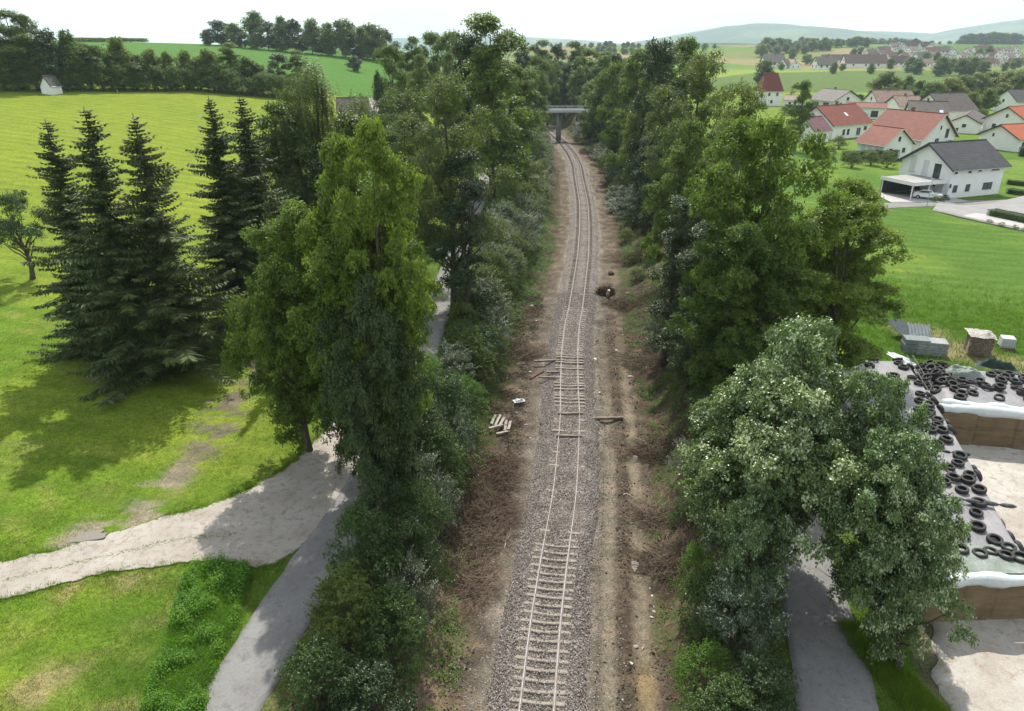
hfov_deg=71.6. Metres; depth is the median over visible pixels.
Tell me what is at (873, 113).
window
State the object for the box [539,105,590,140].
road bridge
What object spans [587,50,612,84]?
tree
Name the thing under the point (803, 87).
tree
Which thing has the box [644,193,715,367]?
ivy tree
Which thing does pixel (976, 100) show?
tree
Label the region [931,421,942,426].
tyre
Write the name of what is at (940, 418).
tyre
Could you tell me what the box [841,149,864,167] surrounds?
garden shrub
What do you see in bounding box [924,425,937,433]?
tyre
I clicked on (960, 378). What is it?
tyre
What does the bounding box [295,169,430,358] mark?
oak tree
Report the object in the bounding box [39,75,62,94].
chapel
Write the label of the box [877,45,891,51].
village house
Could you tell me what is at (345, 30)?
tree
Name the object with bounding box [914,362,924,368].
tyre
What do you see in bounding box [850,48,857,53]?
tree
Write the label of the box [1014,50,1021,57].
village house
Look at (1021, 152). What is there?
hedge
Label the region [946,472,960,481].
tyre
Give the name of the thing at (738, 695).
shrub
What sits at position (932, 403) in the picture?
tyre
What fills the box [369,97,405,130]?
barn
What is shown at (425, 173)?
tall tree
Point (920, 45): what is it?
village house
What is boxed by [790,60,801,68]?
village house
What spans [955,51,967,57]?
village house
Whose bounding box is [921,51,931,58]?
tree
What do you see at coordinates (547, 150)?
shrub
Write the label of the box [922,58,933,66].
village house
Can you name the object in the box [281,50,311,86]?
tree
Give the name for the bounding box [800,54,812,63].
tree
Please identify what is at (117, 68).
hedge shrub
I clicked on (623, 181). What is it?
shrub
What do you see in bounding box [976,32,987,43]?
tree
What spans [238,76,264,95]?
hedge shrub
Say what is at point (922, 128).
house
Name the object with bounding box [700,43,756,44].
hills
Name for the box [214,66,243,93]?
hedge shrub
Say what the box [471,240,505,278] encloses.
shrub
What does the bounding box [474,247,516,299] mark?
shrub
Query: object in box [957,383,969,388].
tyre
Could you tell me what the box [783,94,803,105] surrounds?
house
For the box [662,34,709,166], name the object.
tall tree
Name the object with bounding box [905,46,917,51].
village house
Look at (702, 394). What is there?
shrub
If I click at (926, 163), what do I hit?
window
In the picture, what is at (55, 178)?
spruce tree
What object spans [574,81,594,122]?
tree
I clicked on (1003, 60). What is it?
village house
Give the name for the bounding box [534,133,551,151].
shrub
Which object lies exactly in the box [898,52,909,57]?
village house
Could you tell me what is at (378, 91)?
tree
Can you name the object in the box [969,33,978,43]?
tree
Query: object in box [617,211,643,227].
shrub
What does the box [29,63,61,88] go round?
hedge shrub
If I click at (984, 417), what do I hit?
silage clamp
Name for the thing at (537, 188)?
shrub
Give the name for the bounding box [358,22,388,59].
tree
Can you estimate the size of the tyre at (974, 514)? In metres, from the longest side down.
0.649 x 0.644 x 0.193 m
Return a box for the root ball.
[593,282,617,296]
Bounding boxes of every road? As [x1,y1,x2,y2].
[760,200,1002,710]
[932,196,1023,215]
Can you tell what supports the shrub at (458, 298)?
on the ground at (948, 249)
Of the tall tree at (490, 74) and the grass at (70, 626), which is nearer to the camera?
the grass at (70, 626)
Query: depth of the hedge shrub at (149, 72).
179.99 m
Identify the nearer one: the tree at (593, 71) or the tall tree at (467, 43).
the tall tree at (467, 43)
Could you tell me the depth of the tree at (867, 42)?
975.07 m
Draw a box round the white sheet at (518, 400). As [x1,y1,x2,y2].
[513,398,524,402]
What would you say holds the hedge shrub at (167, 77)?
on the ground at (948, 249)
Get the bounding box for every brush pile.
[426,541,510,611]
[428,473,527,547]
[434,504,525,560]
[447,440,539,505]
[470,444,530,479]
[503,339,549,363]
[599,283,658,312]
[602,234,660,265]
[608,490,686,541]
[610,341,659,371]
[612,404,699,470]
[616,522,708,595]
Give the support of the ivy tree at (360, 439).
on the ground at (948, 249)
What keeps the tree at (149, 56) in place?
on the ground at (948, 249)
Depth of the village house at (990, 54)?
818.12 m
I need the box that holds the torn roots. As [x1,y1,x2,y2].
[395,284,547,629]
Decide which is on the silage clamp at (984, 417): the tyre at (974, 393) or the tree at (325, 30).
the tyre at (974, 393)
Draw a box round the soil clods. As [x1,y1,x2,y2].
[363,281,770,710]
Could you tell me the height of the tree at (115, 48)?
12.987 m
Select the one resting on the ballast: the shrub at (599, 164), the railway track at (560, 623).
the railway track at (560, 623)
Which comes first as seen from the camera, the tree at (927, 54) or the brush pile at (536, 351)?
the brush pile at (536, 351)
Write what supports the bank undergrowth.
on the ground at (948, 249)
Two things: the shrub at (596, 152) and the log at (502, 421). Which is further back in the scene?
the shrub at (596, 152)
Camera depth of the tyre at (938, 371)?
50.24 m
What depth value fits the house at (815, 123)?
186.25 m
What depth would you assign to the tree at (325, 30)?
334.10 m
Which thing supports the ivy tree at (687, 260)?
on the ground at (948, 249)
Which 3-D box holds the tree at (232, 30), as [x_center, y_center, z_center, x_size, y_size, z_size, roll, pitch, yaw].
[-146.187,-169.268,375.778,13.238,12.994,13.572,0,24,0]
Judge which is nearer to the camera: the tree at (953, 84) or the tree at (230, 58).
the tree at (230, 58)
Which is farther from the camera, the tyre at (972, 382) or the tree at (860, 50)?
the tree at (860, 50)
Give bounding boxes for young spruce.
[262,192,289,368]
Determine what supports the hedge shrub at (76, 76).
on the ground at (948, 249)
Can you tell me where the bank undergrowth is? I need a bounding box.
[335,210,932,710]
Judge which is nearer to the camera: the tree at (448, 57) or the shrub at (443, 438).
the shrub at (443, 438)
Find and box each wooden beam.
[529,370,543,378]
[534,359,561,361]
[539,376,556,378]
[556,434,581,436]
[558,412,582,414]
[592,416,623,419]
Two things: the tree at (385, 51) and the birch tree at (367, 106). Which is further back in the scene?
the tree at (385, 51)
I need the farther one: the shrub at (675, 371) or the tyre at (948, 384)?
the shrub at (675, 371)
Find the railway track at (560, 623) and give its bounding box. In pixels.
[507,126,592,710]
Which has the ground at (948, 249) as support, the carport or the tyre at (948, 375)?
the carport
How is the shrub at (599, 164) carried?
on the ground at (948, 249)
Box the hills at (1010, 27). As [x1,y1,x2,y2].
[917,19,1023,44]
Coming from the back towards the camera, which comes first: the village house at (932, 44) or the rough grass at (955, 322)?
the village house at (932, 44)
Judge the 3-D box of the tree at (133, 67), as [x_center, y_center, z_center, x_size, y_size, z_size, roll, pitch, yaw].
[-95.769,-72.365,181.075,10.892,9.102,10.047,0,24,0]
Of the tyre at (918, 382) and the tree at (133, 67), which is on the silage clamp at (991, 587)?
the tyre at (918, 382)
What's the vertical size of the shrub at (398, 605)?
5.379 m
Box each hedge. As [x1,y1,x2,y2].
[784,104,812,110]
[840,149,899,161]
[986,208,1023,222]
[1006,179,1023,185]
[1006,188,1023,195]
[1017,146,1023,156]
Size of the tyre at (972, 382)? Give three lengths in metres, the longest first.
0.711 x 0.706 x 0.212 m
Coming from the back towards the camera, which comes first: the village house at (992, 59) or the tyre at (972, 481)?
the village house at (992, 59)
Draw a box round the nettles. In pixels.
[412,183,554,497]
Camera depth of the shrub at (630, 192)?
122.35 m
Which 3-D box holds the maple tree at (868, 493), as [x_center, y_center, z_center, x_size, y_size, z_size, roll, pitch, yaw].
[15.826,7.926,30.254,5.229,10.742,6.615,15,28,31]
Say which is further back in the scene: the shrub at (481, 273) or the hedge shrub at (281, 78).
the hedge shrub at (281, 78)
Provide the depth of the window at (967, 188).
120.08 m
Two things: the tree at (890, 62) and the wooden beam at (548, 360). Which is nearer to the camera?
the wooden beam at (548, 360)
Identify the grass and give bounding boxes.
[0,319,318,710]
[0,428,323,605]
[0,522,281,710]
[135,552,254,710]
[798,267,1023,373]
[835,614,952,710]
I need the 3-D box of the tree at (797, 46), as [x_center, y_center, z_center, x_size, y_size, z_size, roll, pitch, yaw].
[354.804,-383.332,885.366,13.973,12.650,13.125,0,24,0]
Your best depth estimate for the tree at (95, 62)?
174.25 m
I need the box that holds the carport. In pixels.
[880,174,947,198]
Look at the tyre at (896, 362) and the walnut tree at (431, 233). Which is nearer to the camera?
the tyre at (896, 362)
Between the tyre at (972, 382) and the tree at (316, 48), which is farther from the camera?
the tree at (316, 48)
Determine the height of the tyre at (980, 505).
0.230 m
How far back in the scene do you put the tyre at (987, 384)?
49.15 m
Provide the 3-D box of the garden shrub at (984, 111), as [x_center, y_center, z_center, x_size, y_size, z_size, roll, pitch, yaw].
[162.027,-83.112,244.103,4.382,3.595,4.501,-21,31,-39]
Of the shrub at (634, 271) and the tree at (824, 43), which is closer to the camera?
the shrub at (634, 271)
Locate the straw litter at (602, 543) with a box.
[363,360,717,710]
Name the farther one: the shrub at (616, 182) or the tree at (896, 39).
the tree at (896, 39)
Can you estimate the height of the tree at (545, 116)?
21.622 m
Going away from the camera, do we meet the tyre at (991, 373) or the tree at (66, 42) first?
the tyre at (991, 373)
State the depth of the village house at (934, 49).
860.72 m
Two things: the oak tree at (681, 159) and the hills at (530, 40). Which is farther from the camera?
the hills at (530, 40)
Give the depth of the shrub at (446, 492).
40.06 m
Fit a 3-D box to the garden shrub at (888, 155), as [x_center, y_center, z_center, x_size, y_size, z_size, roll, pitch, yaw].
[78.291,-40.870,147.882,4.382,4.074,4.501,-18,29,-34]
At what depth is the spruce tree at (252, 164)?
62.35 m
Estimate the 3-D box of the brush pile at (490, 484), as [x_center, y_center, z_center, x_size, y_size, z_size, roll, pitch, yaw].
[-1.683,7.106,47.521,7.137,3.352,7.182,0,24,0]
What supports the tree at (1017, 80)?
on the ground at (948, 249)
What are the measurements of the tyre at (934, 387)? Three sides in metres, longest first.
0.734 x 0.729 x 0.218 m
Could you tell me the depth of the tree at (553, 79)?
244.84 m
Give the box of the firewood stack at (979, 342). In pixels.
[963,328,997,357]
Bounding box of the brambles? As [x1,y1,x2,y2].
[609,190,714,483]
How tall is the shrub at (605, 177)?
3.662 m
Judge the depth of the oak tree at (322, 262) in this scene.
35.63 m
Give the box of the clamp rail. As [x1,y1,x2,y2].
[907,355,934,390]
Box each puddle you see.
[64,529,106,543]
[631,559,638,571]
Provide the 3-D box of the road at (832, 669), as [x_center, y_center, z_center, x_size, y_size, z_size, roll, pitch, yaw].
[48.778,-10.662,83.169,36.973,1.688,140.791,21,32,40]
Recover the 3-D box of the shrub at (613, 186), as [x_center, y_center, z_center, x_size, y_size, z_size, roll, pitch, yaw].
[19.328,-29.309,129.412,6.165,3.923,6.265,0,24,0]
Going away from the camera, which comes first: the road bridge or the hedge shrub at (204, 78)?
the hedge shrub at (204, 78)
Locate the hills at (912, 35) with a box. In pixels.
[863,31,932,38]
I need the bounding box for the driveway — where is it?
[881,192,967,202]
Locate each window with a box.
[856,127,860,134]
[870,111,878,116]
[908,155,917,171]
[920,159,929,176]
[932,163,941,178]
[952,185,957,192]
[964,184,970,191]
[982,182,992,189]
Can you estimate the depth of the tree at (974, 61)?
536.72 m
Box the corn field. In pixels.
[71,37,148,41]
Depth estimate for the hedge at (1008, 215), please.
105.12 m
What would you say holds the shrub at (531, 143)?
on the ground at (948, 249)
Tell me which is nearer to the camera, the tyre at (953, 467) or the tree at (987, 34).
the tyre at (953, 467)
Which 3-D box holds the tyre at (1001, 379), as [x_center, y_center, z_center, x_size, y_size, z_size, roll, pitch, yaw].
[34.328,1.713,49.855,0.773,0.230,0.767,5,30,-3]
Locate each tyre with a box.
[864,362,874,367]
[888,372,899,377]
[893,360,903,364]
[898,364,908,369]
[906,363,914,369]
[907,375,916,379]
[913,380,923,385]
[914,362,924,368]
[914,397,924,403]
[915,390,925,395]
[921,373,932,380]
[923,381,933,388]
[923,400,934,407]
[924,363,935,371]
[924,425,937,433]
[925,359,934,364]
[926,408,935,413]
[929,385,941,393]
[930,368,941,375]
[930,396,938,404]
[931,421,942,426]
[932,416,943,422]
[932,439,944,447]
[934,366,944,371]
[936,404,944,413]
[936,425,948,433]
[937,361,946,364]
[937,377,947,384]
[939,373,950,378]
[939,434,953,443]
[942,463,955,470]
[945,477,951,485]
[946,380,958,386]
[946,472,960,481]
[947,424,957,435]
[949,385,959,391]
[951,458,964,466]
[952,450,967,460]
[953,393,966,400]
[955,389,967,395]
[955,485,968,493]
[955,544,969,554]
[957,376,967,382]
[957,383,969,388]
[960,474,975,484]
[963,470,976,477]
[965,380,976,384]
[968,389,978,395]
[968,520,986,532]
[969,507,983,517]
[971,483,986,493]
[971,497,986,507]
[972,548,987,558]
[974,377,984,383]
[974,469,982,481]
[978,382,990,386]
[981,384,993,390]
[983,546,997,555]
[986,371,996,376]
[986,533,1003,545]
[992,383,1003,391]
[993,393,1004,400]
[994,382,1006,389]
[995,376,1007,383]
[998,549,1015,560]
[999,372,1010,379]
[1000,542,1016,551]
[1004,370,1014,376]
[1008,531,1015,539]
[1009,378,1020,383]
[1010,385,1021,389]
[1010,550,1023,563]
[1013,540,1023,550]
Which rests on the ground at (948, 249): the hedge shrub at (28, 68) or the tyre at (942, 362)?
the hedge shrub at (28, 68)
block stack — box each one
[900,335,930,353]
[916,337,949,356]
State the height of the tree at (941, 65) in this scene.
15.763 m
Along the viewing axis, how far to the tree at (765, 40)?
904.15 m
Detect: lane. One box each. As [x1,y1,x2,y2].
[199,163,498,710]
[964,213,1023,227]
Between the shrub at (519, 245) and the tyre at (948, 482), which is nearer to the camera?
the tyre at (948, 482)
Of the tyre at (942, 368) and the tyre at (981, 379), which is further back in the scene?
the tyre at (942, 368)
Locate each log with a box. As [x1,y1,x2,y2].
[488,424,503,429]
[494,414,501,424]
[496,430,509,435]
[498,417,505,427]
[503,419,507,430]
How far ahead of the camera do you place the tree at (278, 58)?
196.54 m
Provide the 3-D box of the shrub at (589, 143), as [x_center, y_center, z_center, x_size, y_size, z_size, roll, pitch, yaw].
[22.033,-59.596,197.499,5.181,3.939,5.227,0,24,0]
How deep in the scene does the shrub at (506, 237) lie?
84.02 m
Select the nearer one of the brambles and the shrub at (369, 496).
the shrub at (369, 496)
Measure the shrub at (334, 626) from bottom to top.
5.291 m
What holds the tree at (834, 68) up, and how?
on the ground at (948, 249)
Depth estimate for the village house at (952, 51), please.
863.25 m
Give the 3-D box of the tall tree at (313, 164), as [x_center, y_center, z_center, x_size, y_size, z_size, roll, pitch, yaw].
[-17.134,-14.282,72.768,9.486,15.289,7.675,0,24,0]
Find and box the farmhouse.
[336,97,369,117]
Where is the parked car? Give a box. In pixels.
[913,189,942,199]
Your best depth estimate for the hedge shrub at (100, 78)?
174.33 m
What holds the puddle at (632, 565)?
on the ground at (948, 249)
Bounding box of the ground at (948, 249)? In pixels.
[0,39,1023,710]
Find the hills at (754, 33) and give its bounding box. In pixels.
[619,23,941,44]
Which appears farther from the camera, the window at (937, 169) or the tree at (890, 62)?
the tree at (890, 62)
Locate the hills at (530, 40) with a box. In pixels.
[309,37,620,50]
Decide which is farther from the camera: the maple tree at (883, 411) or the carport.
the carport
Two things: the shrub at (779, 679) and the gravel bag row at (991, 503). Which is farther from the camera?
the gravel bag row at (991, 503)
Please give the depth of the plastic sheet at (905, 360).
54.45 m
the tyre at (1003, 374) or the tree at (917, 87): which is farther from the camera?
the tree at (917, 87)
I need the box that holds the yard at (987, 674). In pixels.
[931,444,1023,710]
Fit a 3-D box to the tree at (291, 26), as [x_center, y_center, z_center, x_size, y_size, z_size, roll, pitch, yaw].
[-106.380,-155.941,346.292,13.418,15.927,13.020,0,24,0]
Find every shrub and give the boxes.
[0,71,31,90]
[7,69,39,90]
[19,62,44,90]
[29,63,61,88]
[46,71,72,90]
[53,67,83,90]
[62,63,94,90]
[73,66,105,90]
[85,64,114,90]
[96,66,127,90]
[108,62,137,90]
[117,71,149,90]
[129,72,157,90]
[141,64,167,90]
[151,70,179,90]
[160,63,192,90]
[172,65,201,90]
[184,67,208,90]
[193,65,221,91]
[205,73,231,92]
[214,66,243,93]
[226,75,253,94]
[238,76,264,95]
[246,71,276,96]
[258,72,285,97]
[271,74,294,96]
[273,630,371,710]
[283,75,302,97]
[292,557,395,670]
[295,77,311,97]
[315,493,406,608]
[321,652,420,710]
[347,580,433,685]
[352,471,423,565]
[367,498,455,608]
[374,544,442,658]
[383,473,453,554]
[395,438,443,503]
[396,398,447,460]
[408,467,465,542]
[411,420,470,495]
[416,352,446,394]
[423,339,480,387]
[424,403,478,471]
[427,373,481,440]
[436,325,497,382]
[436,371,488,419]
[438,318,503,362]
[443,285,489,323]
[443,297,482,340]
[464,263,512,305]
[464,271,513,325]
[465,300,513,341]
[468,319,509,359]
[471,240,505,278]
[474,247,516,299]
[478,208,513,242]
[478,222,513,255]
[479,242,501,263]
[481,251,518,282]
[482,213,516,239]
[488,196,525,228]
[490,176,525,207]
[491,202,517,227]
[493,241,529,282]
[495,182,523,220]
[495,226,532,258]
[497,165,521,200]
[499,240,527,270]
[507,208,538,253]
[511,188,544,228]
[513,180,542,217]
[514,167,533,193]
[514,227,541,252]
[515,162,532,182]
[516,210,544,237]
[522,181,546,204]
[523,160,550,186]
[523,174,555,191]
[524,136,539,159]
[527,141,538,160]
[527,193,547,217]
[530,144,552,169]
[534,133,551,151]
[534,156,553,180]
[535,183,555,205]
[536,168,556,188]
[537,143,553,164]
[537,155,556,172]
[541,138,555,153]
[542,133,552,147]
[572,125,582,135]
[572,129,582,139]
[574,134,591,143]
[582,135,599,145]
[587,142,605,155]
[589,145,605,162]
[592,148,608,162]
[596,153,608,169]
[601,183,627,203]
[602,166,617,181]
[604,197,627,212]
[606,173,630,195]
[607,167,622,180]
[609,168,624,180]
[609,188,631,215]
[612,196,638,218]
[614,227,634,243]
[615,170,628,190]
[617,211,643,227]
[620,250,638,263]
[623,182,641,202]
[627,266,645,280]
[628,189,640,210]
[645,317,665,335]
[653,290,677,303]
[663,437,694,469]
[665,481,699,529]
[665,638,737,710]
[671,337,703,378]
[671,538,720,605]
[671,671,765,710]
[674,566,742,664]
[679,349,730,399]
[683,384,732,438]
[689,418,712,445]
[697,493,785,604]
[697,561,794,674]
[711,647,805,710]
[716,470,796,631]
[778,106,787,114]
[815,145,837,165]
[831,134,850,148]
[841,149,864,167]
[860,149,884,164]
[876,150,898,167]
[980,109,989,115]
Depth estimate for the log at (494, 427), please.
54.31 m
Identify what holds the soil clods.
on the ground at (948, 249)
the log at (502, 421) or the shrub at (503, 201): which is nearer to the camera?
the log at (502, 421)
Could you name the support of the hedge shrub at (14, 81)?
on the ground at (948, 249)
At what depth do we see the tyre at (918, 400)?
47.23 m
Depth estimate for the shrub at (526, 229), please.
89.52 m
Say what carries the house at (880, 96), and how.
on the ground at (948, 249)
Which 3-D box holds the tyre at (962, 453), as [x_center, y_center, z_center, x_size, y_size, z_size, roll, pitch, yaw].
[25.937,5.793,41.115,0.773,0.230,0.767,-1,32,1]
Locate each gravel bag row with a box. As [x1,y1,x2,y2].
[937,449,970,455]
[946,496,1016,507]
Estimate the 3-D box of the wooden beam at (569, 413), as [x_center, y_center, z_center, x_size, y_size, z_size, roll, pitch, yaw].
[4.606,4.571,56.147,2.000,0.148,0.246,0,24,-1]
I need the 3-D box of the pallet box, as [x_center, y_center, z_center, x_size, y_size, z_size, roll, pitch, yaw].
[42.581,-1.139,61.117,1.200,1.000,1.100,7,25,16]
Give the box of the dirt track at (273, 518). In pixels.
[0,421,358,599]
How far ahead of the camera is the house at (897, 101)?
253.33 m
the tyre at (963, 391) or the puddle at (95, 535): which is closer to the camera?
the puddle at (95, 535)
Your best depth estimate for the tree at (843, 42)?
979.22 m
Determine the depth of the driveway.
117.57 m
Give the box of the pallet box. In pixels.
[996,335,1016,350]
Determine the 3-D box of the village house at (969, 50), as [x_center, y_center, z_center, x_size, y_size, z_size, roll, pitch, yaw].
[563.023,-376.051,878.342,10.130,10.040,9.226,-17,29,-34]
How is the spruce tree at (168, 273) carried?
on the ground at (948, 249)
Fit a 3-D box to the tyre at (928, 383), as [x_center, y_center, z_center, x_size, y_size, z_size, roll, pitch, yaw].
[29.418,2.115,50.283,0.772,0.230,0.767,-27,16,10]
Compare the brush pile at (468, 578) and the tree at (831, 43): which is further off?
the tree at (831, 43)
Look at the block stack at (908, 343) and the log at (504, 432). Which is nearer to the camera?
the log at (504, 432)
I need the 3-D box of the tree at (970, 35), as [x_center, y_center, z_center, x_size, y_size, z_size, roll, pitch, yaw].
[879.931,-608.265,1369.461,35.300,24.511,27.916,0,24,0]
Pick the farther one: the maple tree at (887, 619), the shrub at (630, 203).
the shrub at (630, 203)
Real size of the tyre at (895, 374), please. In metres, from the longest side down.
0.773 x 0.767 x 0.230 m
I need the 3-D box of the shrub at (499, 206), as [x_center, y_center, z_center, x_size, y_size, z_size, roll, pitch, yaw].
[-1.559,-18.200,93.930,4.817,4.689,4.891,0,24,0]
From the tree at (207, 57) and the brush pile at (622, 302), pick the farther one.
the tree at (207, 57)
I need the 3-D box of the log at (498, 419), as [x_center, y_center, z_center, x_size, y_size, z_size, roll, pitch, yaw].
[-1.101,5.074,55.473,0.213,0.179,1.700,5,24,12]
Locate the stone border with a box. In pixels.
[942,211,1023,230]
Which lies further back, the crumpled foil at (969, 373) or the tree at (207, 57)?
the tree at (207, 57)
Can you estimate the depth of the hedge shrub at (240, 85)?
188.05 m
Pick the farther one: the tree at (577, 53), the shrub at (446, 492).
the tree at (577, 53)
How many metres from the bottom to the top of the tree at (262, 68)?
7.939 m
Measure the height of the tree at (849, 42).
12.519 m
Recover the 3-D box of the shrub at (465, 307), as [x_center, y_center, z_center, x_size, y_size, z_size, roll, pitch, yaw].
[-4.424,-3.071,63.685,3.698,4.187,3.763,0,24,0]
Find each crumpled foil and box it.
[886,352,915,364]
[944,364,985,379]
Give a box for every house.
[755,71,783,105]
[760,52,784,66]
[777,58,790,68]
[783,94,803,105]
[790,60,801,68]
[796,101,872,139]
[797,116,832,141]
[809,87,862,106]
[810,55,837,69]
[830,54,843,62]
[840,53,887,67]
[846,102,887,118]
[854,124,916,158]
[862,88,913,102]
[864,48,876,53]
[868,107,959,151]
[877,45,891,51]
[877,49,886,53]
[884,93,920,109]
[886,51,897,58]
[888,42,899,48]
[891,55,908,65]
[895,139,1012,197]
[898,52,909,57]
[902,42,915,47]
[904,98,948,114]
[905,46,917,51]
[913,51,924,58]
[917,41,929,48]
[920,90,979,118]
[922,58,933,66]
[926,42,936,47]
[926,46,939,51]
[937,45,950,53]
[948,47,956,54]
[951,109,985,133]
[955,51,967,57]
[962,48,972,53]
[972,45,984,51]
[974,52,983,57]
[975,123,1023,151]
[981,56,994,65]
[981,105,1023,130]
[984,51,995,56]
[992,89,1023,110]
[993,48,1003,58]
[994,58,999,65]
[999,58,1007,65]
[1001,52,1015,59]
[1002,46,1014,52]
[1013,45,1019,52]
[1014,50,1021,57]
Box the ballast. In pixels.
[487,124,600,710]
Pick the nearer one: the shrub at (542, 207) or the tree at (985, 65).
the shrub at (542, 207)
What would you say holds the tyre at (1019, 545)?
on the silage clamp at (991, 587)
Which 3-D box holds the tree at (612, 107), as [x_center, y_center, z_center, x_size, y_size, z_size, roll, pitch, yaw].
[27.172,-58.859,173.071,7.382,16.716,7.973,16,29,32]
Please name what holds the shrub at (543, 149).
on the ground at (948, 249)
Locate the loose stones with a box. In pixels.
[439,291,633,710]
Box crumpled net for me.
[976,358,1018,372]
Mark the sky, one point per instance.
(160, 21)
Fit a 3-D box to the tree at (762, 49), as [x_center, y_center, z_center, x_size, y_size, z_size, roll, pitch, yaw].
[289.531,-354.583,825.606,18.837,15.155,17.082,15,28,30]
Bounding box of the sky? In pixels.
[0,0,1023,45]
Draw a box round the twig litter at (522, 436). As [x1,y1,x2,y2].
[379,223,880,709]
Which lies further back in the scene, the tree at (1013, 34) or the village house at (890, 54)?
the tree at (1013, 34)
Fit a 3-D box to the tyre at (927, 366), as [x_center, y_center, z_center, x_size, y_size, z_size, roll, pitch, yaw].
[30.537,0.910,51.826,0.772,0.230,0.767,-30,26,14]
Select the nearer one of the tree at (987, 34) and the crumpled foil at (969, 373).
the crumpled foil at (969, 373)
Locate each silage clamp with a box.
[821,360,1023,621]
[912,367,1023,449]
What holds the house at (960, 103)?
on the ground at (948, 249)
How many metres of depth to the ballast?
45.09 m
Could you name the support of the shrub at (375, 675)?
on the ground at (948, 249)
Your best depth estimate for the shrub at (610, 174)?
146.96 m
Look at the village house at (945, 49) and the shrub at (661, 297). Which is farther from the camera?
the village house at (945, 49)
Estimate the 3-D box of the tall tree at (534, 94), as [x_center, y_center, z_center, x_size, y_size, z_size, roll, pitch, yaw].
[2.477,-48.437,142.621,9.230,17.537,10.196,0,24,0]
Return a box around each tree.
[0,8,39,89]
[0,39,25,86]
[0,188,49,279]
[5,13,49,89]
[20,120,154,362]
[25,27,71,88]
[46,28,85,88]
[46,107,216,407]
[72,42,104,89]
[79,113,245,385]
[80,44,119,89]
[98,35,139,88]
[112,52,154,88]
[135,47,166,89]
[156,51,179,87]
[169,68,186,88]
[170,49,198,89]
[180,96,289,348]
[186,63,207,89]
[193,46,227,90]
[198,29,215,44]
[202,96,304,323]
[205,19,227,45]
[213,68,234,91]
[215,42,243,89]
[216,32,230,44]
[216,252,329,453]
[222,198,345,442]
[223,22,244,46]
[232,56,267,92]
[233,31,250,47]
[233,100,321,256]
[238,9,265,48]
[243,65,272,93]
[251,20,273,49]
[260,55,374,214]
[260,84,324,279]
[265,53,292,91]
[266,34,279,50]
[267,15,286,51]
[281,18,301,49]
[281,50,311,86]
[282,196,434,461]
[290,34,310,52]
[292,132,420,382]
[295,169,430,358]
[295,274,424,462]
[299,17,320,53]
[299,140,360,256]
[300,110,397,219]
[310,36,325,52]
[310,264,442,510]
[317,21,338,55]
[321,112,445,506]
[327,17,359,56]
[333,92,401,157]
[342,40,365,55]
[345,55,362,71]
[350,25,370,58]
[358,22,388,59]
[362,84,455,262]
[371,42,408,130]
[372,69,388,130]
[380,29,400,57]
[385,68,523,307]
[391,123,455,228]
[395,35,427,111]
[406,53,438,125]
[413,29,450,130]
[424,147,496,322]
[429,29,463,130]
[429,50,463,150]
[433,30,499,179]
[441,10,535,199]
[477,61,542,165]
[500,63,533,130]
[505,68,546,150]
[507,49,543,110]
[527,40,550,76]
[527,54,553,123]
[532,69,551,114]
[533,65,552,121]
[543,57,561,125]
[544,43,567,108]
[553,62,576,118]
[559,40,588,86]
[567,66,586,120]
[572,47,600,100]
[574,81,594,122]
[576,89,598,144]
[584,82,614,142]
[585,54,622,137]
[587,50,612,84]
[593,59,635,174]
[599,45,606,52]
[601,53,624,106]
[603,46,654,169]
[606,78,633,127]
[611,58,634,105]
[617,78,662,212]
[621,36,688,217]
[624,134,659,237]
[638,117,719,295]
[640,46,758,225]
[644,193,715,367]
[655,220,719,399]
[656,55,688,113]
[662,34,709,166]
[664,220,793,392]
[674,374,806,545]
[675,367,885,609]
[678,111,854,366]
[682,241,840,394]
[695,77,785,225]
[705,312,863,519]
[752,59,775,83]
[754,43,769,55]
[757,37,774,45]
[768,39,780,46]
[771,45,781,53]
[775,37,785,46]
[777,62,785,69]
[782,42,791,52]
[785,79,818,145]
[787,48,798,58]
[792,43,801,52]
[792,174,892,359]
[793,195,916,372]
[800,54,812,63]
[801,44,809,53]
[806,37,818,50]
[814,41,821,50]
[816,424,965,640]
[818,37,830,50]
[821,365,951,550]
[826,40,834,49]
[828,62,838,73]
[832,38,842,47]
[838,63,846,70]
[839,39,845,46]
[842,451,979,671]
[846,38,856,46]
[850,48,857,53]
[851,36,864,46]
[857,46,863,53]
[864,37,872,46]
[864,70,905,92]
[866,63,876,73]
[885,58,896,68]
[886,38,893,43]
[892,37,899,42]
[899,75,915,89]
[902,56,915,72]
[906,80,927,94]
[908,57,926,74]
[919,80,947,98]
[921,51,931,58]
[931,56,951,76]
[932,52,941,60]
[941,76,972,93]
[945,57,958,74]
[950,57,974,75]
[955,74,980,91]
[958,33,974,43]
[958,34,970,43]
[962,56,982,75]
[967,91,982,108]
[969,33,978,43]
[970,71,994,93]
[973,48,985,55]
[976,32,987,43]
[976,60,991,72]
[976,87,1002,112]
[979,33,990,43]
[984,45,995,54]
[984,70,1004,92]
[986,33,998,43]
[988,31,1000,43]
[991,69,1017,87]
[991,82,1014,107]
[992,32,1006,44]
[1000,32,1013,44]
[1000,62,1010,70]
[1001,69,1023,88]
[1008,32,1020,44]
[1008,57,1023,69]
[1013,34,1023,44]
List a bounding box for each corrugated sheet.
[887,318,908,334]
[907,322,931,337]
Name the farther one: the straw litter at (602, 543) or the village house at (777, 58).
the village house at (777, 58)
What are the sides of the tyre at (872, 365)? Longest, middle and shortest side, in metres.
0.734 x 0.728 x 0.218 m

